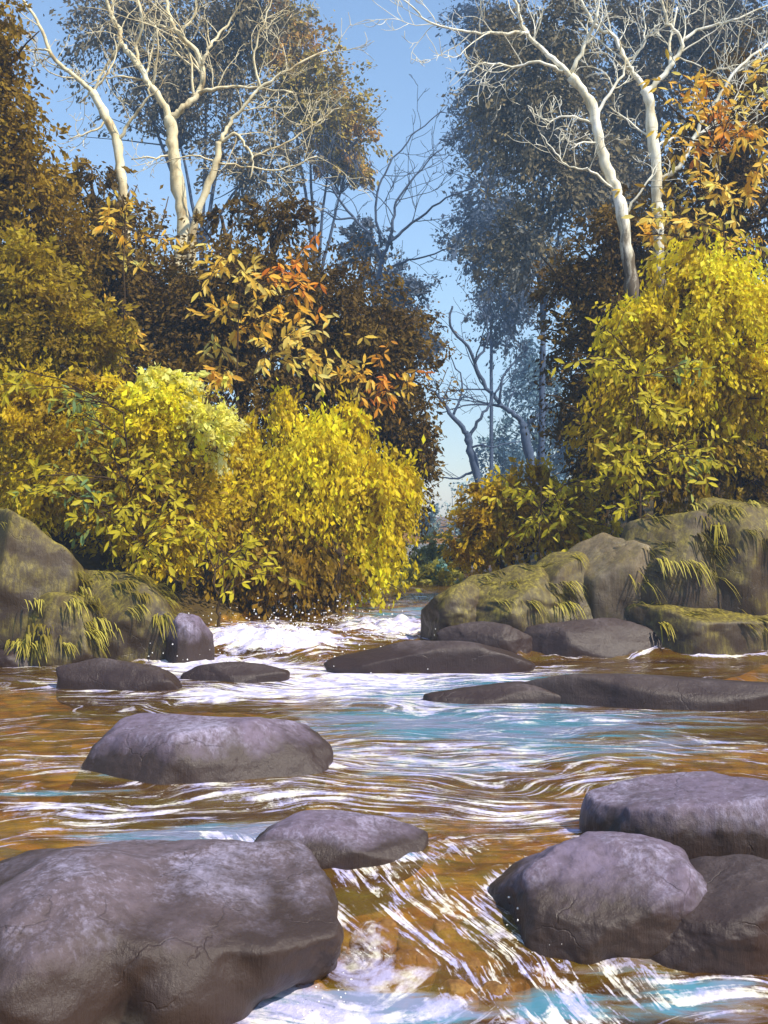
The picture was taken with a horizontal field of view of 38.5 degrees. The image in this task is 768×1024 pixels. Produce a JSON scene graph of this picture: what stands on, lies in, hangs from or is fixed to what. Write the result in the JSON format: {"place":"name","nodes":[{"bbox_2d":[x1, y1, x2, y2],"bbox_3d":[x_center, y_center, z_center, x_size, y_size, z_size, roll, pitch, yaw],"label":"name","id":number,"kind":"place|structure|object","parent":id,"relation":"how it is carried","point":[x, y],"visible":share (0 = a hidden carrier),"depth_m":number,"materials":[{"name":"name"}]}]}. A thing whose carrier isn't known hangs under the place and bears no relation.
{"place":"outdoors","nodes":[
{"label":"outdoors","id":0,"kind":"place"},
{"bbox_2d":[0,543,767,1023],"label":"water","id":1,"kind":"structure","parent":0,"point":[522,729],"depth_m":9.93,"materials":[{"name":"liquid"}]},
{"bbox_2d":[56,658,190,714],"bbox_3d":[-3.299,2.206,13.930,1.718,0.716,0.684,0,0,0],"label":"rock ledge","id":2,"kind":"object","parent":1,"relation":"on","point":[102,674],"visible":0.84,"depth_m":13.73,"materials":[{"name":"grey stone"}]},
{"bbox_2d":[67,713,333,828],"bbox_3d":[-1.570,2.262,9.493,2.256,0.988,1.381,0,0,0],"label":"boulder","id":3,"kind":"object","parent":1,"relation":"in","point":[162,750],"visible":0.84,"depth_m":9.07,"materials":[{"name":"grey stone"}]},
{"bbox_2d":[180,662,289,692],"bbox_3d":[-1.945,2.166,14.369,1.426,0.392,0.569,0,0,0],"label":"rock ledge","id":4,"kind":"object","parent":1,"relation":"in","point":[240,672],"visible":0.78,"depth_m":14.23,"materials":[{"name":"grey stone"}]},
{"bbox_2d":[254,810,428,895],"bbox_3d":[-0.310,2.258,7.239,1.219,0.501,0.725,0,0,0],"label":"boulder","id":5,"kind":"object","parent":1,"relation":"in","point":[341,839],"visible":0.77,"depth_m":7.03,"materials":[{"name":"grey stone"}]},
{"bbox_2d":[349,927,396,973],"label":"stone","id":6,"kind":"object","parent":1,"relation":"in","point":[385,946],"visible":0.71,"depth_m":6.28,"materials":[{"name":"brown stone"}]},
{"bbox_2d":[374,919,401,944],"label":"stone","id":7,"kind":"object","parent":1,"relation":"in","point":[392,932],"visible":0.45,"depth_m":6.37,"materials":[{"name":"brown stone"}]},
{"bbox_2d":[397,922,438,950],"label":"stone","id":8,"kind":"object","parent":1,"relation":"on","point":[422,928],"visible":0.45,"depth_m":6.32,"materials":[{"name":"brown stone"}]},
{"bbox_2d":[324,640,535,680],"bbox_3d":[0.635,2.105,15.347,2.954,0.669,0.882,0,0,0],"label":"rock ledge","id":9,"kind":"object","parent":1,"relation":"in","point":[424,656],"visible":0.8,"depth_m":14.96,"materials":[{"name":"grey stone"}]},
{"bbox_2d":[432,920,469,942],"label":"stone","id":10,"kind":"object","parent":1,"relation":"in","point":[441,929],"visible":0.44,"depth_m":6.33,"materials":[{"name":"brown stone"}]},
{"bbox_2d":[436,621,531,659],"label":"boulder","id":11,"kind":"object","parent":1,"relation":"in","point":[506,637],"visible":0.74,"depth_m":16.55,"materials":[{"name":"grey stone"}]},
{"bbox_2d":[423,681,560,712],"bbox_3d":[1.303,2.217,12.834,1.698,0.450,0.592,0,0,0],"label":"rock ledge","id":12,"kind":"object","parent":1,"relation":"in","point":[508,692],"visible":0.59,"depth_m":12.65,"materials":[{"name":"grey stone"}]},
{"bbox_2d":[521,954,559,990],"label":"stone","id":13,"kind":"object","parent":1,"relation":"in","point":[530,960],"visible":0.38,"depth_m":6.13,"materials":[{"name":"brown stone"}]},
{"bbox_2d":[596,964,657,999],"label":"boulder","id":14,"kind":"object","parent":1,"relation":"in","point":[639,985],"visible":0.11,"depth_m":6.07,"materials":[{"name":"brown stone"}]},
{"bbox_2d":[521,673,767,732],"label":"rock ledge","id":15,"kind":"object","parent":1,"relation":"in","point":[614,691],"visible":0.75,"depth_m":12.31,"materials":[{"name":"grey stone"}]},
{"bbox_2d":[579,771,767,859],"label":"boulder","id":16,"kind":"object","parent":1,"relation":"in","point":[694,814],"visible":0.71,"depth_m":7.05,"materials":[{"name":"grey stone"}]},
{"bbox_2d":[635,854,767,1016],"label":"boulder","id":17,"kind":"object","parent":1,"relation":"in","point":[721,930],"visible":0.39,"depth_m":6.00,"materials":[{"name":"grey stone"}]},
{"bbox_2d":[0,359,767,1023],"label":"ground","id":18,"kind":"structure","parent":0,"point":[476,865],"depth_m":10.52,"materials":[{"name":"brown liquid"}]},
{"bbox_2d":[0,646,35,678],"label":"boulder","id":19,"kind":"object","parent":18,"relation":"on","point":[9,659],"visible":0.25,"depth_m":15.67,"materials":[{"name":"grey stone"}]},
{"bbox_2d":[0,508,94,649],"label":"boulder","id":20,"kind":"object","parent":18,"relation":"on","point":[36,562],"visible":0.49,"depth_m":16.23,"materials":[{"name":"grey stone"}]},
{"bbox_2d":[3,591,116,691],"bbox_3d":[-4.650,1.971,15.987,1.644,1.608,1.292,0,0,23],"label":"boulder","id":21,"kind":"object","parent":18,"relation":"on","point":[61,630],"visible":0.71,"depth_m":15.77,"materials":[{"name":"green stone"}]},
{"bbox_2d":[0,0,120,453],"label":"tree","id":22,"kind":"object","parent":18,"relation":"on","point":[26,182],"visible":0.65,"depth_m":22.67,"materials":[{"name":"brown plant"}]},
{"bbox_2d":[0,219,144,426],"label":"bush","id":23,"kind":"object","parent":18,"relation":"on","point":[32,325],"visible":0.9,"depth_m":20.66,"materials":[{"name":"yellow plant"}]},
{"bbox_2d":[10,0,177,370],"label":"bare tree","id":24,"kind":"object","parent":18,"relation":"on","point":[117,143],"visible":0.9,"depth_m":26.71,"materials":[{"name":"white plant"}]},
{"bbox_2d":[0,368,218,591],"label":"sapling","id":25,"kind":"object","parent":18,"relation":"on","point":[81,480],"visible":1,"depth_m":17.94,"materials":[{"name":"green plant"}]},
{"bbox_2d":[29,154,217,378],"bbox_3d":[-6.666,-4.348,26.044,6.630,8.199,4.156,0,0,0],"label":"tree","id":26,"kind":"object","parent":18,"relation":"on","point":[114,287],"visible":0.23,"depth_m":25.63,"materials":[{"name":"brown plant"}]},
{"bbox_2d":[75,569,184,667],"bbox_3d":[-4.061,2.020,16.984,3.123,2.282,2.532,0,0,0],"label":"boulder","id":27,"kind":"object","parent":18,"relation":"on","point":[139,618],"visible":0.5,"depth_m":16.09,"materials":[{"name":"green stone"}]},
{"bbox_2d":[0,347,269,593],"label":"bush","id":28,"kind":"object","parent":18,"relation":"on","point":[159,424],"visible":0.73,"depth_m":18.98,"materials":[{"name":"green plant"}]},
{"bbox_2d":[92,189,187,383],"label":"sapling","id":29,"kind":"object","parent":18,"relation":"on","point":[109,219],"visible":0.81,"depth_m":22.09,"materials":[{"name":"orange plant"}]},
{"bbox_2d":[0,839,343,1023],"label":"boulder","id":30,"kind":"object","parent":18,"relation":"on","point":[210,931],"visible":0.96,"depth_m":5.60,"materials":[{"name":"grey stone"}]},
{"bbox_2d":[36,0,335,269],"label":"tree","id":31,"kind":"object","parent":18,"relation":"on","point":[218,16],"visible":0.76,"depth_m":54.56,"materials":[{"name":"grey plant"}]},
{"bbox_2d":[165,613,214,678],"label":"boulder","id":32,"kind":"object","parent":18,"relation":"on","point":[192,640],"visible":0.65,"depth_m":15.95,"materials":[{"name":"grey stone"}]},
{"bbox_2d":[57,0,347,286],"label":"bare tree","id":33,"kind":"object","parent":18,"relation":"on","point":[177,186],"visible":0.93,"depth_m":27.40,"materials":[{"name":"white plant"}]},
{"bbox_2d":[61,331,397,566],"bbox_3d":[-3.772,-0.696,23.537,8.284,6.317,2.937,0,0,0],"label":"thicket","id":34,"kind":"object","parent":18,"relation":"on","point":[259,408],"visible":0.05,"depth_m":23.37,"materials":[{"name":"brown plant"}]},
{"bbox_2d":[113,185,355,432],"bbox_3d":[-3.583,-3.173,24.976,5.967,8.709,3.958,0,0,0],"label":"tree","id":35,"kind":"object","parent":18,"relation":"on","point":[205,329],"visible":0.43,"depth_m":24.54,"materials":[{"name":"brown plant"}]},
{"bbox_2d":[178,517,306,647],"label":"sapling","id":36,"kind":"object","parent":18,"relation":"on","point":[250,540],"visible":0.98,"depth_m":17.92,"materials":[{"name":"yellow plant"}]},
{"bbox_2d":[155,0,374,324],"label":"bare tree","id":37,"kind":"object","parent":18,"relation":"on","point":[208,182],"visible":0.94,"depth_m":25.94,"materials":[{"name":"white plant"}]},
{"bbox_2d":[178,231,376,596],"bbox_3d":[-2.067,-1.891,21.457,3.903,7.195,1.647,0,0,0],"label":"sapling","id":38,"kind":"object","parent":18,"relation":"on","point":[299,334],"visible":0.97,"depth_m":21.35,"materials":[{"name":"orange plant"}]},
{"bbox_2d":[222,0,392,363],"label":"tree","id":39,"kind":"object","parent":18,"relation":"on","point":[347,118],"visible":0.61,"depth_m":61.40,"materials":[{"name":"brown plant"}]},
{"bbox_2d":[181,375,445,630],"bbox_3d":[-1.343,0.202,20.787,5.046,5.654,3.402,0,0,0],"label":"bush","id":40,"kind":"object","parent":18,"relation":"on","point":[330,505],"visible":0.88,"depth_m":20.57,"materials":[{"name":"yellow plant"}]},
{"bbox_2d":[233,223,483,602],"bbox_3d":[-1.072,-2.264,25.236,5.529,8.834,4.611,0,0,24],"label":"tree","id":41,"kind":"object","parent":18,"relation":"on","point":[359,318],"visible":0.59,"depth_m":25.12,"materials":[{"name":"brown plant"}]},
{"bbox_2d":[148,589,569,1021],"bbox_3d":[-1.149,1.900,12.498,5.503,1.219,14.636,0,0,0],"label":"water spray","id":42,"kind":"object","parent":18,"relation":"on","point":[334,656],"visible":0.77,"depth_m":17.37,"materials":[{"name":"white liquid"}]},
{"bbox_2d":[326,336,434,618],"bbox_3d":[-0.142,-0.683,21.965,2.132,5.792,1.121,0,0,-32],"label":"sapling","id":43,"kind":"object","parent":18,"relation":"on","point":[384,386],"visible":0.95,"depth_m":21.94,"materials":[{"name":"orange plant"}]},
{"bbox_2d":[359,968,416,992],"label":"stone","id":44,"kind":"object","parent":18,"relation":"on","point":[392,985],"visible":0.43,"depth_m":5.96,"materials":[{"name":"brown stone"}]},
{"bbox_2d":[331,212,447,393],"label":"tree","id":45,"kind":"object","parent":18,"relation":"on","point":[414,286],"visible":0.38,"depth_m":59.53,"materials":[{"name":"grey plant"}]},
{"bbox_2d":[293,72,491,460],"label":"bare tree","id":46,"kind":"object","parent":18,"relation":"on","point":[382,256],"visible":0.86,"depth_m":55.11,"materials":[{"name":"grey plant"}]},
{"bbox_2d":[368,368,451,602],"bbox_3d":[0.172,-0.687,27.051,2.818,6.000,2.793,0,0,35],"label":"tree","id":47,"kind":"object","parent":18,"relation":"on","point":[410,434],"visible":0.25,"depth_m":26.71,"materials":[{"name":"brown plant"}]},
{"bbox_2d":[387,946,438,996],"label":"stone","id":48,"kind":"object","parent":18,"relation":"on","point":[408,959],"visible":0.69,"depth_m":6.11,"materials":[{"name":"brown stone"}]},
{"bbox_2d":[361,557,465,603],"bbox_3d":[0.454,1.801,27.028,3.153,1.985,1.566,0,0,0],"label":"bush","id":49,"kind":"object","parent":18,"relation":"on","point":[432,573],"visible":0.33,"depth_m":26.76,"materials":[{"name":"green plant"}]},
{"bbox_2d":[420,581,480,640],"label":"boulder","id":50,"kind":"object","parent":18,"relation":"on","point":[456,604],"visible":0.48,"depth_m":17.21,"materials":[{"name":"stone"}]},
{"bbox_2d":[426,939,475,985],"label":"stone","id":51,"kind":"object","parent":18,"relation":"on","point":[453,946],"visible":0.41,"depth_m":6.20,"materials":[{"name":"brown stone"}]},
{"bbox_2d":[403,528,505,580],"bbox_3d":[1.982,1.385,34.034,3.762,2.312,1.618,0,0,0],"label":"bush","id":52,"kind":"object","parent":18,"relation":"on","point":[429,552],"visible":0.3,"depth_m":33.81,"materials":[{"name":"green plant"}]},
{"bbox_2d":[436,979,478,1023],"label":"stone","id":53,"kind":"object","parent":18,"relation":"on","point":[452,988],"visible":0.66,"depth_m":5.85,"materials":[{"name":"brown stone"}]},
{"bbox_2d":[449,950,501,990],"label":"stone","id":54,"kind":"object","parent":18,"relation":"on","point":[475,960],"visible":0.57,"depth_m":6.09,"materials":[{"name":"brown stone"}]},
{"bbox_2d":[429,357,523,490],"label":"bare tree","id":55,"kind":"object","parent":18,"relation":"on","point":[473,459],"visible":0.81,"depth_m":59.84,"materials":[{"name":"grey plant"}]},
{"bbox_2d":[418,270,556,483],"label":"bare tree","id":56,"kind":"object","parent":18,"relation":"on","point":[528,451],"visible":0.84,"depth_m":60.00,"materials":[{"name":"grey plant"}]},
{"bbox_2d":[416,0,560,481],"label":"tree","id":57,"kind":"object","parent":18,"relation":"on","point":[508,323],"visible":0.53,"depth_m":84.40,"materials":[{"name":"grey plant"}]},
{"bbox_2d":[416,456,567,534],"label":"tree","id":58,"kind":"object","parent":18,"relation":"on","point":[436,527],"visible":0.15,"depth_m":104.55,"materials":[{"name":"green plant"}]},
{"bbox_2d":[477,976,530,1023],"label":"stone","id":59,"kind":"object","parent":18,"relation":"on","point":[514,987],"visible":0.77,"depth_m":5.84,"materials":[{"name":"brown stone"}]},
{"bbox_2d":[449,563,581,631],"bbox_3d":[2.064,1.744,17.612,2.083,1.850,1.733,0,0,0],"label":"boulder","id":60,"kind":"object","parent":18,"relation":"on","point":[521,598],"visible":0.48,"depth_m":17.15,"materials":[{"name":"green stone"}]},
{"bbox_2d":[348,0,692,523],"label":"bare tree","id":61,"kind":"object","parent":18,"relation":"on","point":[631,285],"visible":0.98,"depth_m":25.39,"materials":[{"name":"white plant"}]},
{"bbox_2d":[462,336,584,489],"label":"tree","id":62,"kind":"object","parent":18,"relation":"on","point":[502,452],"visible":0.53,"depth_m":94.60,"materials":[{"name":"blue plant"}]},
{"bbox_2d":[436,449,622,575],"bbox_3d":[2.933,0.108,22.063,3.814,2.768,2.162,0,0,0],"label":"bush","id":63,"kind":"object","parent":18,"relation":"on","point":[486,530],"visible":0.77,"depth_m":21.75,"materials":[{"name":"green plant"}]},
{"bbox_2d":[480,464,611,559],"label":"sapling","id":64,"kind":"object","parent":18,"relation":"on","point":[521,500],"visible":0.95,"depth_m":20.32,"materials":[{"name":"yellow plant"}]},
{"bbox_2d":[436,0,655,488],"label":"tree","id":65,"kind":"object","parent":18,"relation":"on","point":[536,84],"visible":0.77,"depth_m":49.28,"materials":[{"name":"grey plant"}]},
{"bbox_2d":[536,551,592,622],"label":"boulder","id":66,"kind":"object","parent":18,"relation":"on","point":[568,569],"visible":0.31,"depth_m":17.38,"materials":[{"name":"green stone"}]},
{"bbox_2d":[524,618,661,675],"bbox_3d":[2.993,2.115,16.942,2.752,0.958,1.095,0,0,0],"label":"boulder","id":67,"kind":"object","parent":18,"relation":"on","point":[606,638],"visible":0.69,"depth_m":16.62,"materials":[{"name":"grey stone"}]},
{"bbox_2d":[481,831,706,986],"bbox_3d":[1.287,2.330,6.509,1.390,0.815,0.987,0,0,0],"label":"boulder","id":68,"kind":"object","parent":18,"relation":"on","point":[586,902],"visible":0.81,"depth_m":6.19,"materials":[{"name":"grey stone"}]},
{"bbox_2d":[521,181,697,530],"bbox_3d":[5.319,-3.643,27.002,3.951,9.271,3.820,0,0,-34],"label":"tree","id":69,"kind":"object","parent":18,"relation":"on","point":[600,281],"visible":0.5,"depth_m":26.70,"materials":[{"name":"brown plant"}]},
{"bbox_2d":[567,532,651,620],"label":"boulder","id":70,"kind":"object","parent":18,"relation":"on","point":[609,586],"visible":0.31,"depth_m":17.30,"materials":[{"name":"grey stone"}]},
{"bbox_2d":[547,308,739,521],"bbox_3d":[4.449,-0.824,18.898,3.373,5.455,1.773,0,0,0],"label":"sapling","id":71,"kind":"object","parent":18,"relation":"on","point":[656,413],"visible":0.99,"depth_m":18.82,"materials":[{"name":"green plant"}]},
{"bbox_2d":[547,216,767,517],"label":"bush","id":72,"kind":"object","parent":18,"relation":"on","point":[699,297],"visible":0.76,"depth_m":20.17,"materials":[{"name":"yellow plant"}]},
{"bbox_2d":[548,0,767,255],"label":"tree","id":73,"kind":"object","parent":18,"relation":"on","point":[653,68],"visible":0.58,"depth_m":57.04,"materials":[{"name":"grey plant"}]},
{"bbox_2d":[550,0,767,515],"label":"bare tree","id":74,"kind":"object","parent":18,"relation":"on","point":[653,143],"visible":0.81,"depth_m":26.21,"materials":[{"name":"white plant"}]},
{"bbox_2d":[561,377,767,521],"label":"bush","id":75,"kind":"object","parent":18,"relation":"on","point":[761,443],"visible":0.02,"depth_m":23.70,"materials":[{"name":"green plant"}]},
{"bbox_2d":[569,18,767,482],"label":"tree","id":76,"kind":"object","parent":18,"relation":"on","point":[734,168],"visible":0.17,"depth_m":28.56,"materials":[{"name":"orange plant"}]},
{"bbox_2d":[619,510,740,608],"bbox_3d":[4.858,1.706,17.669,2.520,3.467,1.982,0,0,16],"label":"boulder","id":77,"kind":"object","parent":18,"relation":"on","point":[683,558],"visible":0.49,"depth_m":17.20,"materials":[{"name":"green stone"}]},
{"bbox_2d":[612,48,767,480],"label":"sapling","id":78,"kind":"object","parent":18,"relation":"on","point":[746,189],"visible":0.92,"depth_m":22.51,"materials":[{"name":"orange plant"}]},
{"bbox_2d":[624,600,767,678],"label":"boulder","id":79,"kind":"object","parent":18,"relation":"on","point":[682,630],"visible":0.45,"depth_m":16.66,"materials":[{"name":"green stone"}]},
{"bbox_2d":[686,496,767,615],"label":"boulder","id":80,"kind":"object","parent":18,"relation":"on","point":[742,527],"visible":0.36,"depth_m":17.16,"materials":[{"name":"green stone"}]},
{"bbox_2d":[0,0,767,516],"label":"sky","id":81,"kind":"structure","parent":0,"point":[390,51],"materials":[{"name":"blue"}]}
]}

